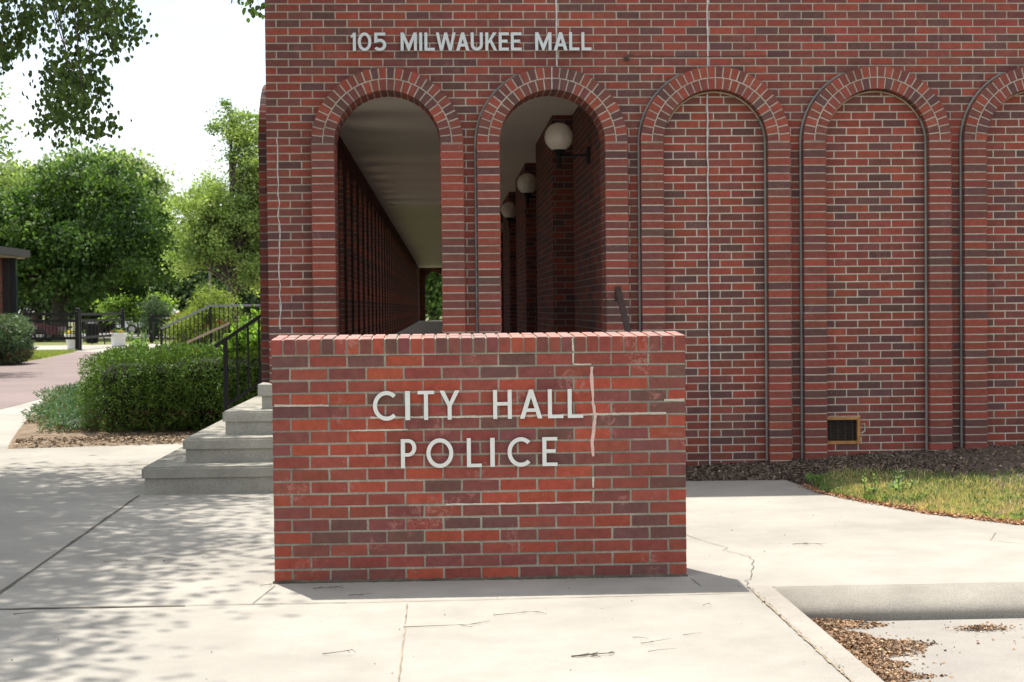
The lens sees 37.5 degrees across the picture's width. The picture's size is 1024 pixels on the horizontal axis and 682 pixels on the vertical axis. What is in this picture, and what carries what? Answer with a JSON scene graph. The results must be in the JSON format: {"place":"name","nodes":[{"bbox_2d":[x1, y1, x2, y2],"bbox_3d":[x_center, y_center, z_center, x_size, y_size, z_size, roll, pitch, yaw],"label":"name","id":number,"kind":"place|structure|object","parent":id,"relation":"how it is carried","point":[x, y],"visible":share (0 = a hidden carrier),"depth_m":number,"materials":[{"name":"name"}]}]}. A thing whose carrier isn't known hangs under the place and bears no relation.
{"place":"outdoors","nodes":[
{"label":"outdoors","id":0,"kind":"place"},
{"bbox_2d":[27,316,65,341],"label":"parked car","id":1,"kind":"object","parent":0,"point":[47,328],"visible":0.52,"depth_m":74.68,"materials":[{"name":"black paint"}]},
{"bbox_2d":[0,351,104,408],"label":"paver path","id":2,"kind":"structure","parent":0,"point":[20,383],"depth_m":34.39,"materials":[{"name":"brick"}]},
{"bbox_2d":[34,344,168,351],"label":"gate pavement","id":3,"kind":"structure","parent":0,"point":[93,348],"depth_m":61.55,"materials":[{"name":"concrete"}]},
{"bbox_2d":[28,309,32,342],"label":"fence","id":4,"kind":"object","parent":3,"relation":"on","point":[30,317],"visible":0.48,"depth_m":65.05,"materials":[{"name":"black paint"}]},
{"bbox_2d":[60,329,86,348],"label":"flower planter","id":5,"kind":"object","parent":3,"relation":"on","point":[70,344],"visible":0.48,"depth_m":58.54,"materials":[{"name":"white plastic"}]},
{"bbox_2d":[78,308,124,349],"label":"fence","id":6,"kind":"object","parent":3,"relation":"on","point":[121,313],"visible":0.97,"depth_m":60.69,"materials":[{"name":"black metal"}]},
{"bbox_2d":[110,327,126,346],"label":"flower planter","id":7,"kind":"object","parent":3,"relation":"on","point":[118,337],"visible":0.97,"depth_m":62.80,"materials":[{"name":"white concrete"}]},
{"bbox_2d":[25,330,223,361],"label":"lawn","id":8,"kind":"structure","parent":0,"point":[63,342],"depth_m":68.68,"materials":[{"name":"green plant"}]},
{"bbox_2d":[0,246,29,322],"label":"brick annex","id":9,"kind":"object","parent":8,"relation":"on","point":[9,256],"visible":0.68,"depth_m":48.10,"materials":[{"name":"brick"}]},
{"bbox_2d":[0,81,33,217],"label":"loose tree","id":10,"kind":"object","parent":8,"relation":"on","point":[8,153],"visible":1,"depth_m":37.18,"materials":[{"name":"green plant"}]},
{"bbox_2d":[0,313,38,365],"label":"evergreen shrub","id":11,"kind":"object","parent":8,"relation":"on","point":[16,346],"visible":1,"depth_m":42.09,"materials":[{"name":"green plant"}]},
{"bbox_2d":[18,285,38,312],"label":"background tree","id":12,"kind":"object","parent":8,"relation":"on","point":[27,301],"visible":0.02,"depth_m":98.56,"materials":[{"name":"green plant"}]},
{"bbox_2d":[19,308,79,349],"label":"fence","id":13,"kind":"object","parent":8,"relation":"on","point":[76,320],"visible":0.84,"depth_m":57.05,"materials":[{"name":"black metal"}]},
{"bbox_2d":[18,280,115,323],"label":"background tree","id":14,"kind":"object","parent":8,"relation":"on","point":[42,308],"visible":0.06,"depth_m":101.36,"materials":[{"name":"green plant"}]},
{"bbox_2d":[0,132,173,218],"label":"bright tree","id":15,"kind":"object","parent":8,"relation":"on","point":[18,173],"visible":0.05,"depth_m":108.94,"materials":[{"name":"green plant"}]},
{"bbox_2d":[85,322,97,342],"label":"trash receptacle","id":16,"kind":"object","parent":8,"relation":"on","point":[94,327],"visible":0.72,"depth_m":68.99,"materials":[{"name":"black paint"}]},
{"bbox_2d":[91,323,104,344],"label":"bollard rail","id":17,"kind":"object","parent":8,"relation":"on","point":[101,333],"visible":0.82,"depth_m":67.22,"materials":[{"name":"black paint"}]},
{"bbox_2d":[0,127,200,336],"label":"maple tree","id":18,"kind":"object","parent":8,"relation":"on","point":[71,236],"visible":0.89,"depth_m":77.66,"materials":[{"name":"green plant"}]},
{"bbox_2d":[82,315,125,331],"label":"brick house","id":19,"kind":"structure","parent":8,"relation":"on","point":[106,327],"depth_m":108.78,"materials":[{"name":"brown brick"}]},
{"bbox_2d":[69,270,173,331],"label":"background tree","id":20,"kind":"object","parent":8,"relation":"on","point":[96,317],"visible":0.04,"depth_m":105.72,"materials":[{"name":"green plant"}]},
{"bbox_2d":[89,283,180,335],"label":"hedge shrub","id":21,"kind":"object","parent":8,"relation":"on","point":[113,305],"visible":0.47,"depth_m":86.59,"materials":[{"name":"green plant"}]},
{"bbox_2d":[94,146,182,237],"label":"bright tree","id":22,"kind":"object","parent":8,"relation":"on","point":[151,169],"depth_m":113.81,"materials":[{"name":"green plant"}]},
{"bbox_2d":[133,294,172,340],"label":"spruce bush","id":23,"kind":"object","parent":8,"relation":"on","point":[152,307],"visible":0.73,"depth_m":74.00,"materials":[{"name":"green plant"}]},
{"bbox_2d":[149,315,201,342],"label":"fence","id":24,"kind":"object","parent":8,"relation":"on","point":[151,319],"visible":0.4,"depth_m":69.31,"materials":[{"name":"black metal"}]},
{"bbox_2d":[141,247,248,315],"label":"background tree","id":25,"kind":"object","parent":8,"relation":"on","point":[186,292],"visible":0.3,"depth_m":105.10,"materials":[{"name":"green plant"}]},
{"bbox_2d":[151,280,251,344],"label":"golden shrub","id":26,"kind":"object","parent":8,"relation":"on","point":[207,301],"visible":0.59,"depth_m":46.41,"materials":[{"name":"green plant"}]},
{"bbox_2d":[185,322,230,344],"bbox_3d":[-5.586,0.282,27.788,0.828,1.251,0.050,-1,1,-3],"label":"ramp railing","id":27,"kind":"object","parent":8,"relation":"on","point":[228,324],"visible":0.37,"depth_m":27.77,"materials":[{"name":"black paint"}]},
{"bbox_2d":[157,97,259,328],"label":"locust tree","id":28,"kind":"object","parent":8,"relation":"on","point":[213,232],"visible":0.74,"depth_m":60.76,"materials":[{"name":"green plant"}]},
{"bbox_2d":[160,304,259,344],"bbox_3d":[-5.000,0.060,29.812,3.845,1.592,0.050,-1,1,-3],"label":"ramp railing","id":29,"kind":"object","parent":8,"relation":"on","point":[196,312],"visible":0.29,"depth_m":29.74,"materials":[{"name":"grey metal"}]},
{"bbox_2d":[208,268,211,296],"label":"light pole","id":30,"kind":"object","parent":8,"relation":"on","point":[209,276],"depth_m":69.34,"materials":[{"name":"grey metal"}]},
{"bbox_2d":[204,253,260,322],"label":"background tree","id":31,"kind":"object","parent":8,"relation":"on","point":[251,298],"visible":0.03,"depth_m":107.05,"materials":[{"name":"green plant"}]},
{"bbox_2d":[425,272,442,320],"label":"shade tree","id":32,"kind":"object","parent":8,"relation":"on","point":[433,293],"visible":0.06,"depth_m":94.19,"materials":[{"name":"green plant"}]},
{"bbox_2d":[0,0,265,312],"label":"sky","id":33,"kind":"structure","parent":0,"point":[203,52],"materials":[{"name":"white"}]},
{"bbox_2d":[84,332,216,337],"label":"parking lot","id":34,"kind":"structure","parent":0,"point":[135,336],"depth_m":90.50,"materials":[{"name":"grey asphalt"}]},
{"bbox_2d":[115,308,191,333],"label":"pickup truck","id":35,"kind":"object","parent":34,"relation":"on","point":[133,329],"visible":0.24,"depth_m":93.09,"materials":[{"name":"white paint"}]},
{"bbox_2d":[166,312,226,333],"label":"parked car","id":36,"kind":"object","parent":34,"relation":"on","point":[190,313],"visible":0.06,"depth_m":88.41,"materials":[{"name":"red paint"}]},
{"bbox_2d":[42,313,441,329],"bbox_3d":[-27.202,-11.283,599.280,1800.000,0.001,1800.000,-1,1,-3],"label":"ground","id":37,"kind":"structure","parent":0,"point":[427,319],"depth_m":245.61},
{"bbox_2d":[749,587,883,681],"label":"curb strip","id":38,"kind":"object","parent":37,"relation":"on","point":[831,649],"visible":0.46,"depth_m":6.65,"materials":[{"name":"concrete"}]},
{"bbox_2d":[774,582,1023,620],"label":"curb","id":39,"kind":"structure","parent":37,"relation":"on","point":[939,601],"depth_m":7.66,"materials":[{"name":"concrete"}]},
{"bbox_2d":[0,399,1023,681],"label":"plaza","id":40,"kind":"structure","parent":0,"point":[182,595],"depth_m":7.78,"materials":[{"name":"concrete"}]},
{"bbox_2d":[8,391,210,448],"bbox_3d":[-5.308,0.996,21.779,5.340,0.095,11.060,-1,1,-3],"label":"hedge bed","id":41,"kind":"object","parent":40,"relation":"on","point":[24,431],"visible":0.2,"depth_m":17.22,"materials":[{"name":"brown soil"}]},
{"bbox_2d":[19,381,113,432],"bbox_3d":[-5.849,0.853,20.973,2.036,0.469,7.243,-1,1,-3],"label":"juniper","id":42,"kind":"object","parent":41,"relation":"on","point":[62,411],"visible":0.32,"depth_m":18.96,"materials":[{"name":"green plant"}]},
{"bbox_2d":[13,431,193,444],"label":"mulch chips","id":43,"kind":"object","parent":41,"relation":"on","point":[114,438],"visible":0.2,"depth_m":16.82,"materials":[{"name":"brown wood"}]},
{"bbox_2d":[73,339,260,432],"bbox_3d":[-3.767,0.523,18.869,2.877,1.164,3.245,-1,1,-3],"label":"hedge","id":44,"kind":"object","parent":41,"relation":"on","point":[176,386],"visible":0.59,"depth_m":17.61,"materials":[{"name":"green plant"}]},
{"bbox_2d":[126,327,149,348],"bbox_3d":[-5.064,0.103,20.387,0.396,0.593,0.414,-2,2,-37],"label":"sapling","id":45,"kind":"object","parent":44,"relation":"in","point":[138,342],"visible":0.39,"depth_m":20.41,"materials":[{"name":"green plant"}]},
{"bbox_2d":[221,313,251,359],"bbox_3d":[-3.188,-0.053,17.456,0.367,0.548,0.330,0,1,13],"label":"sapling","id":46,"kind":"object","parent":44,"relation":"on","point":[242,339],"visible":0.73,"depth_m":17.40,"materials":[{"name":"green plant"}]},
{"bbox_2d":[237,298,260,359],"bbox_3d":[-2.948,-0.145,17.499,0.586,0.730,0.442,0,1,16],"label":"sapling","id":47,"kind":"object","parent":44,"relation":"on","point":[253,344],"visible":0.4,"depth_m":17.41,"materials":[{"name":"green plant"}]},
{"bbox_2d":[0,0,276,149],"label":"birch tree","id":48,"kind":"object","parent":40,"relation":"on","point":[100,13],"visible":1,"depth_m":11.26,"materials":[{"name":"green plant"}]},
{"bbox_2d":[142,396,272,494],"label":"entrance steps","id":49,"kind":"structure","parent":40,"relation":"on","point":[231,451],"depth_m":12.40,"materials":[{"name":"concrete"}]},
{"bbox_2d":[214,314,262,410],"bbox_3d":[-2.632,0.275,15.106,0.679,1.350,0.045,-1,1,-3],"label":"stair railing","id":50,"kind":"object","parent":49,"relation":"on","point":[224,342],"visible":0.68,"depth_m":15.09,"materials":[{"name":"black metal"}]},
{"bbox_2d":[404,620,489,626],"bbox_3d":[-0.285,1.311,6.955,0.417,0.006,0.109,-1,1,-17],"label":"twig","id":51,"kind":"object","parent":40,"relation":"on","point":[444,625],"visible":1,"depth_m":6.96,"materials":[{"name":"brown wood"}]},
{"bbox_2d":[9,495,938,681],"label":"grit","id":52,"kind":"object","parent":40,"relation":"on","point":[547,578],"visible":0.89,"depth_m":8.09,"materials":[{"name":"grey gravel"}]},
{"bbox_2d":[271,331,687,583],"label":"sign wall","id":53,"kind":"structure","parent":40,"relation":"on","point":[455,457],"depth_m":8.15,"materials":[{"name":"brick"}]},
{"bbox_2d":[571,651,614,656],"bbox_3d":[0.349,1.318,6.351,0.194,0.010,0.077,-1,2,-33],"label":"twig","id":54,"kind":"object","parent":40,"relation":"on","point":[592,654],"visible":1,"depth_m":6.34,"materials":[{"name":"brown wood"}]},
{"bbox_2d":[615,286,630,331],"bbox_3d":[0.962,0.358,12.591,0.054,1.644,1.102,-1,1,-5],"label":"front handrail","id":55,"kind":"object","parent":40,"relation":"on","point":[621,303],"visible":0.41,"depth_m":12.79,"materials":[{"name":"grey metal"}]},
{"bbox_2d":[258,0,1023,466],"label":"city hall","id":56,"kind":"structure","parent":40,"relation":"on","point":[798,224],"depth_m":13.24,"materials":[{"name":"brick"}]},
{"bbox_2d":[501,202,515,227],"bbox_3d":[0.033,-2.115,25.388,0.431,0.438,0.276,-1,1,-3],"label":"globe lamp","id":57,"kind":"object","parent":56,"relation":"attached to","point":[508,210],"visible":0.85,"depth_m":25.29,"materials":[{"name":"white glass"}]},
{"bbox_2d":[517,173,535,206],"bbox_3d":[0.281,-1.996,19.945,0.431,0.438,0.276,-1,1,-3],"label":"globe lamp","id":58,"kind":"object","parent":56,"relation":"attached to","point":[526,184],"visible":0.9,"depth_m":19.85,"materials":[{"name":"white glass"}]},
{"bbox_2d":[545,123,589,167],"bbox_3d":[0.528,-1.878,14.501,0.431,0.438,0.276,-1,1,-3],"label":"globe lamp","id":59,"kind":"object","parent":56,"relation":"attached to","point":[558,138],"visible":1,"depth_m":14.42,"materials":[{"name":"white glass"}]},
{"bbox_2d":[686,442,1023,524],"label":"planting bed","id":60,"kind":"object","parent":40,"relation":"on","point":[1005,462],"visible":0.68,"depth_m":12.70,"materials":[{"name":"brown wood"}]},
{"bbox_2d":[837,479,848,492],"bbox_3d":[2.530,1.124,11.544,0.093,0.151,0.111,0,1,12],"label":"weed","id":61,"kind":"object","parent":60,"relation":"on","point":[839,491],"visible":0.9,"depth_m":11.55,"materials":[{"name":"green plant"}]},
{"bbox_2d":[862,466,881,494],"bbox_3d":[2.680,1.065,11.287,0.137,0.262,0.133,0,1,29],"label":"weed","id":62,"kind":"object","parent":60,"relation":"on","point":[873,489],"visible":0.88,"depth_m":11.29,"materials":[{"name":"green plant"}]},
{"bbox_2d":[886,468,916,490],"bbox_3d":[2.900,1.065,11.292,0.161,0.256,0.222,-1,1,-19],"label":"weed","id":63,"kind":"object","parent":60,"relation":"on","point":[896,483],"visible":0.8,"depth_m":11.30,"materials":[{"name":"green plant"}]},
{"bbox_2d":[798,483,1023,524],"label":"leaf crumbs","id":64,"kind":"object","parent":60,"relation":"on","point":[911,508],"visible":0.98,"depth_m":10.71,"materials":[{"name":"brown plant"}]},
{"bbox_2d":[805,473,1023,519],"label":"clover leaves","id":65,"kind":"object","parent":60,"relation":"on","point":[808,477],"visible":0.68,"depth_m":11.01,"materials":[{"name":"green plant"}]},
{"bbox_2d":[811,467,1023,508],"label":"grass","id":66,"kind":"structure","parent":60,"relation":"on","point":[820,479],"depth_m":11.59,"materials":[{"name":"green plant"}]},
{"bbox_2d":[968,489,982,502],"bbox_3d":[3.263,1.126,10.656,0.096,0.151,0.147,-1,1,-3],"label":"weed","id":67,"kind":"object","parent":60,"relation":"on","point":[974,497],"visible":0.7,"depth_m":10.62,"materials":[{"name":"green plant"}]},
{"bbox_2d":[822,450,1023,523],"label":"dry grass","id":68,"kind":"structure","parent":0,"point":[923,505],"depth_m":10.98,"materials":[{"name":"yellow plant"}]},
{"bbox_2d":[829,618,1023,681],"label":"street","id":69,"kind":"structure","parent":0,"point":[998,658],"depth_m":6.94,"materials":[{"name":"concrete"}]},
{"bbox_2d":[810,617,1023,681],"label":"leaf litter","id":70,"kind":"object","parent":69,"relation":"on","point":[868,657],"visible":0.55,"depth_m":6.97,"materials":[{"name":"brown gravel"}]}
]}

